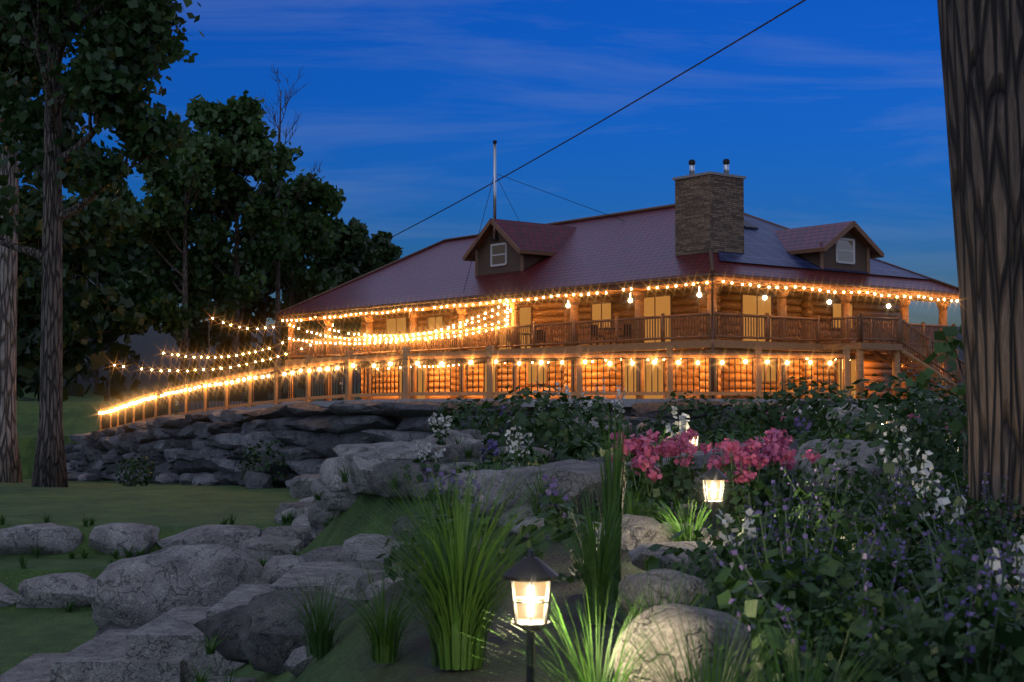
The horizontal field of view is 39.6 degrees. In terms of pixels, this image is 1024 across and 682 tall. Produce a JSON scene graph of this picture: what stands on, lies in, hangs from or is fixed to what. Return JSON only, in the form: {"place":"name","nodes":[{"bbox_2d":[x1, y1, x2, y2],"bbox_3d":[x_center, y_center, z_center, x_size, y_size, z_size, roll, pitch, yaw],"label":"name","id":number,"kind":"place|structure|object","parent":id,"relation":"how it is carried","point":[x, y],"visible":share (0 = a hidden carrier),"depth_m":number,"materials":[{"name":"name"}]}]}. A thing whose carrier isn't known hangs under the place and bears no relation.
{"place":"outdoors","nodes":[
{"label":"outdoors","id":0,"kind":"place"},
{"bbox_2d":[0,0,960,326],"label":"sky","id":1,"kind":"structure","parent":0,"point":[829,111],"materials":[{"name":"blue"}]},
{"bbox_2d":[0,327,1008,681],"bbox_3d":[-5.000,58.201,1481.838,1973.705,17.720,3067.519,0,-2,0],"label":"ground","id":2,"kind":"structure","parent":0,"point":[166,511],"depth_m":17.83,"materials":[{"name":"green plant"}]},
{"bbox_2d":[0,124,86,189],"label":"tree","id":3,"kind":"object","parent":2,"relation":"on","point":[33,180],"depth_m":48.92,"materials":[{"name":"green plant"}]},
{"bbox_2d":[0,0,110,482],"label":"pale tree","id":4,"kind":"object","parent":2,"relation":"on","point":[10,467],"depth_m":39.79,"materials":[{"name":"brown plant"}]},
{"bbox_2d":[17,227,124,369],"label":"forest tree","id":5,"kind":"object","parent":2,"relation":"on","point":[115,249],"depth_m":88.16,"materials":[{"name":"green plant"}]},
{"bbox_2d":[17,187,148,400],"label":"forest tree","id":6,"kind":"object","parent":2,"relation":"on","point":[79,231],"depth_m":78.17,"materials":[{"name":"green plant"}]},
{"bbox_2d":[64,275,107,350],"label":"forest tree","id":7,"kind":"object","parent":2,"relation":"on","point":[78,277],"visible":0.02,"depth_m":119.27,"materials":[{"name":"green plant"}]},
{"bbox_2d":[0,0,203,486],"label":"tree","id":8,"kind":"object","parent":2,"relation":"on","point":[137,125],"depth_m":32.79,"materials":[{"name":"green plant"}]},
{"bbox_2d":[64,178,178,348],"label":"forest tree","id":9,"kind":"object","parent":2,"relation":"on","point":[125,186],"depth_m":149.39,"materials":[{"name":"green plant"}]},
{"bbox_2d":[76,188,181,393],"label":"forest tree","id":10,"kind":"object","parent":2,"relation":"on","point":[122,268],"depth_m":114.54,"materials":[{"name":"green plant"}]},
{"bbox_2d":[16,329,305,400],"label":"forest understory leaves","id":11,"kind":"object","parent":2,"relation":"on","point":[26,374],"visible":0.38,"depth_m":88.82,"materials":[{"name":"green plant"}]},
{"bbox_2d":[113,113,234,400],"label":"tree","id":12,"kind":"object","parent":2,"relation":"on","point":[148,297],"depth_m":84.97,"materials":[{"name":"green plant"}]},
{"bbox_2d":[170,239,268,399],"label":"forest tree","id":13,"kind":"object","parent":2,"relation":"on","point":[197,335],"depth_m":106.91,"materials":[{"name":"green plant"}]},
{"bbox_2d":[175,90,303,400],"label":"tree","id":14,"kind":"object","parent":2,"relation":"on","point":[262,157],"depth_m":87.69,"materials":[{"name":"green plant"}]},
{"bbox_2d":[213,246,323,399],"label":"forest tree","id":15,"kind":"object","parent":2,"relation":"on","point":[284,356],"depth_m":106.85,"materials":[{"name":"green plant"}]},
{"bbox_2d":[258,65,322,394],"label":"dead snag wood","id":16,"kind":"object","parent":2,"relation":"on","point":[277,322],"visible":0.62,"depth_m":90.32,"materials":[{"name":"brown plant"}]},
{"bbox_2d":[250,169,353,398],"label":"tree","id":17,"kind":"object","parent":2,"relation":"on","point":[316,222],"depth_m":93.85,"materials":[{"name":"green plant"}]},
{"bbox_2d":[302,216,376,399],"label":"tree","id":18,"kind":"object","parent":2,"relation":"on","point":[345,269],"depth_m":103.71,"materials":[{"name":"green plant"}]},
{"bbox_2d":[358,230,403,273],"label":"tree","id":19,"kind":"object","parent":2,"relation":"on","point":[387,252],"visible":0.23,"depth_m":109.50,"materials":[{"name":"green plant"}]},
{"bbox_2d":[0,404,949,681],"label":"boulders","id":20,"kind":"object","parent":2,"relation":"on","point":[156,614],"visible":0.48,"depth_m":12.52,"materials":[{"name":"grey stone"}]},
{"bbox_2d":[99,345,851,429],"bbox_3d":[-6.735,1.723,39.157,6.890,2.388,33.268,2,-3,-43],"label":"wooden patio railing","id":21,"kind":"object","parent":2,"relation":"on","point":[350,359],"visible":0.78,"depth_m":29.39,"materials":[{"name":"brown wood"}]},
{"bbox_2d":[102,358,841,428],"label":"patio railing balusters","id":22,"kind":"object","parent":21,"relation":"on","point":[149,405],"visible":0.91,"depth_m":31.20,"materials":[{"name":"black wood"}]},
{"bbox_2d":[0,404,1022,681],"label":"ornamental grasses","id":23,"kind":"object","parent":2,"relation":"on","point":[458,594],"visible":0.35,"depth_m":4.68,"materials":[{"name":"green plant"}]},
{"bbox_2d":[65,400,962,490],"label":"rock wall","id":24,"kind":"structure","parent":2,"relation":"on","point":[198,449],"depth_m":32.03,"materials":[{"name":"grey stone"}]},
{"bbox_2d":[99,0,957,411],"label":"string light wires","id":25,"kind":"object","parent":2,"relation":"on","point":[503,302],"visible":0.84,"depth_m":56.13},
{"bbox_2d":[99,281,957,413],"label":"string lights","id":26,"kind":"object","parent":25,"relation":"attached to","point":[541,362],"visible":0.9,"depth_m":53.49},
{"bbox_2d":[116,399,956,427],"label":"patio kerb","id":27,"kind":"structure","parent":2,"relation":"on","point":[629,402],"depth_m":28.72,"materials":[{"name":"grey concrete"}]},
{"bbox_2d":[114,371,1023,681],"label":"shrubs","id":28,"kind":"object","parent":2,"relation":"on","point":[576,441],"visible":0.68,"depth_m":7.05,"materials":[{"name":"green plant"}]},
{"bbox_2d":[420,406,1023,670],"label":"purple flowers","id":29,"kind":"object","parent":28,"relation":"on","point":[552,485],"visible":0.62,"depth_m":4.95,"materials":[{"name":"purple plant"}]},
{"bbox_2d":[624,417,942,503],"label":"pink flowers","id":30,"kind":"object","parent":28,"relation":"on","point":[699,457],"depth_m":12.38,"materials":[{"name":"plant"}]},
{"bbox_2d":[608,410,961,483],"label":"pink flowers","id":31,"kind":"object","parent":28,"relation":"on","point":[772,450],"visible":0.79,"depth_m":9.28,"materials":[{"name":"pink plant"}]},
{"bbox_2d":[176,381,1023,681],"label":"flowering plants","id":32,"kind":"object","parent":2,"relation":"on","point":[878,547],"visible":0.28,"depth_m":4.86,"materials":[{"name":"green"}]},
{"bbox_2d":[176,377,1023,621],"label":"white flowers","id":33,"kind":"object","parent":32,"relation":"on","point":[750,511],"visible":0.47,"depth_m":6.45,"materials":[{"name":"white plant"}]},
{"bbox_2d":[286,281,956,400],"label":"lodge logs","id":34,"kind":"object","parent":2,"relation":"on","point":[798,302],"visible":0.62,"depth_m":60.99,"materials":[{"name":"brown wood"}]},
{"bbox_2d":[354,324,630,355],"bbox_3d":[-1.558,0.107,66.316,1.930,0.900,20.230,2,-3,-38],"label":"patio table and chairs","id":35,"kind":"object","parent":34,"relation":"on","point":[509,339],"visible":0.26,"depth_m":63.08,"materials":[{"name":"brown wood"}]},
{"bbox_2d":[462,219,555,276],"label":"dormer trim","id":36,"kind":"structure","parent":34,"relation":"on","point":[486,231],"depth_m":65.67,"materials":[{"name":"brown wood"}]},
{"bbox_2d":[463,140,729,292],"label":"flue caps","id":37,"kind":"object","parent":34,"relation":"on","point":[692,161],"visible":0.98,"depth_m":65.60,"materials":[{"name":"black metal"}]},
{"bbox_2d":[332,287,890,325],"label":"hanging lamps","id":38,"kind":"object","parent":34,"relation":"on","point":[699,294],"visible":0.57,"depth_m":58.31,"materials":[{"name":"white glass"}]},
{"bbox_2d":[278,207,958,317],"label":"roof","id":39,"kind":"structure","parent":34,"relation":"on","point":[636,246],"depth_m":63.25,"materials":[{"name":"red metal"}]},
{"bbox_2d":[277,276,958,322],"bbox_3d":[3.519,-1.599,69.415,15.880,0.285,32.180,2,-3,-38],"label":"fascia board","id":40,"kind":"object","parent":39,"relation":"attached to","point":[632,286],"depth_m":58.69,"materials":[{"name":"brown wood"}]},
{"bbox_2d":[275,273,958,400],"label":"lodge gutters","id":41,"kind":"object","parent":40,"relation":"attached to","point":[712,275],"visible":0.81,"depth_m":57.33,"materials":[{"name":"brown metal"}]},
{"bbox_2d":[277,204,958,314],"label":"lodge roof ridge caps","id":42,"kind":"object","parent":39,"relation":"on","point":[711,261],"visible":0.5,"depth_m":69.11,"materials":[{"name":"red metal"}]},
{"bbox_2d":[675,174,743,255],"bbox_3d":[7.782,-4.430,56.037,1.900,3.880,1.900,2,-3,-38],"label":"chimney","id":43,"kind":"object","parent":39,"relation":"on","point":[709,211],"visible":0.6,"depth_m":55.37,"materials":[{"name":"grey stone"}]},
{"bbox_2d":[387,295,854,398],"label":"windows","id":44,"kind":"structure","parent":34,"relation":"in","point":[662,304],"depth_m":60.20,"materials":[{"name":"yellow glass"}]},
{"bbox_2d":[285,273,963,398],"bbox_3d":[4.062,0.702,68.616,15.500,5.010,33.550,2,-3,-38],"label":"deck","id":45,"kind":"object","parent":34,"relation":"attached to","point":[881,348],"visible":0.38,"depth_m":56.03,"materials":[{"name":"brown wood"}]},
{"bbox_2d":[386,293,864,398],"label":"window frames","id":46,"kind":"structure","parent":34,"relation":"attached to","point":[670,295],"depth_m":61.35,"materials":[{"name":"brown wood"}]},
{"bbox_2d":[672,171,745,275],"bbox_3d":[7.782,-4.480,56.039,2.040,3.980,2.040,2,-3,-38],"label":"chimney cap","id":47,"kind":"object","parent":34,"relation":"on","point":[707,173],"visible":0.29,"depth_m":55.38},
{"bbox_2d":[744,220,757,229],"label":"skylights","id":48,"kind":"object","parent":34,"relation":"attached to","point":[748,225],"visible":0.29,"depth_m":60.56,"materials":[{"name":"black glass"}]},
{"bbox_2d":[718,214,928,278],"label":"solar panels","id":49,"kind":"object","parent":34,"relation":"on","point":[763,244],"visible":0.6,"depth_m":58.24,"materials":[{"name":"glass"}]},
{"bbox_2d":[786,221,883,274],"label":"dormer trim","id":50,"kind":"structure","parent":34,"relation":"on","point":[873,250],"depth_m":58.39,"materials":[{"name":"brown wood"}]},
{"bbox_2d":[290,310,964,392],"bbox_3d":[1.365,0.978,62.950,36.149,3.370,13.771,-1,-3,26],"label":"balcony railing","id":51,"kind":"object","parent":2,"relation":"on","point":[879,332],"visible":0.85,"depth_m":57.45,"materials":[{"name":"brown wood"}]},
{"bbox_2d":[502,415,919,681],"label":"path lantern bodies","id":52,"kind":"object","parent":2,"relation":"on","point":[530,567],"visible":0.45,"depth_m":3.67,"materials":[{"name":"grey metal"}]},
{"bbox_2d":[513,422,886,623],"bbox_3d":[2.901,0.998,15.128,1.922,0.445,23.631,-1,-3,18],"label":"lantern glass","id":53,"kind":"object","parent":52,"relation":"on","point":[522,591],"visible":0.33,"depth_m":3.65,"materials":[{"name":"white glass"}]},
{"bbox_2d":[905,325,966,489],"bbox_3d":[3.452,0.586,10.962,0.715,1.419,0.598,0,-2,0],"label":"sapling","id":54,"kind":"object","parent":2,"relation":"on","point":[950,346],"depth_m":10.93,"materials":[{"name":"green plant"}]},
{"bbox_2d":[937,0,1023,553],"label":"trunk","id":55,"kind":"object","parent":2,"relation":"on","point":[982,48],"visible":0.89,"depth_m":7.83,"materials":[{"name":"brown plant"}]},
{"bbox_2d":[478,230,546,275],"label":"dormer walls","id":56,"kind":"structure","parent":0,"point":[512,265],"depth_m":65.49,"materials":[{"name":"brown wood"}]},
{"bbox_2d":[490,242,506,266],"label":"dormer window frame","id":57,"kind":"object","parent":56,"relation":"attached to","point":[505,253],"visible":1,"depth_m":65.49,"materials":[{"name":"white wood"}]},
{"bbox_2d":[492,245,504,264],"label":"dormer glass","id":58,"kind":"object","parent":57,"relation":"in","point":[499,249],"visible":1,"depth_m":65.58,"materials":[{"name":"grey glass"}]},
{"bbox_2d":[490,218,576,252],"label":"dormer roof","id":59,"kind":"structure","parent":56,"relation":"on","point":[531,236],"depth_m":65.70,"materials":[{"name":"red metal"}]},
{"bbox_2d":[493,143,728,238],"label":"chimney pipes","id":60,"kind":"object","parent":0,"point":[692,168],"visible":0.77,"depth_m":65.72,"materials":[{"name":"silver metal"}]},
{"bbox_2d":[798,230,866,271],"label":"dormer walls","id":61,"kind":"structure","parent":0,"point":[860,264],"depth_m":58.52,"materials":[{"name":"wood"}]},
{"bbox_2d":[774,221,854,250],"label":"dormer roof","id":62,"kind":"structure","parent":61,"relation":"on","point":[801,238],"depth_m":58.80,"materials":[{"name":"red metal"}]},
{"bbox_2d":[836,238,854,263],"bbox_3d":[13.711,-3.705,58.513,1.226,1.050,0.126,2,-3,-38],"label":"dormer window frame","id":63,"kind":"object","parent":61,"relation":"attached to","point":[853,251],"visible":0.86,"depth_m":58.48,"materials":[{"name":"white wood"}]},
{"bbox_2d":[838,240,852,261],"bbox_3d":[13.711,-3.705,58.513,0.861,0.960,0.685,0,-2,0],"label":"dormer glass","id":64,"kind":"object","parent":63,"relation":"in","point":[843,255],"visible":0.8,"depth_m":58.52,"materials":[{"name":"grey glass"}]}
]}

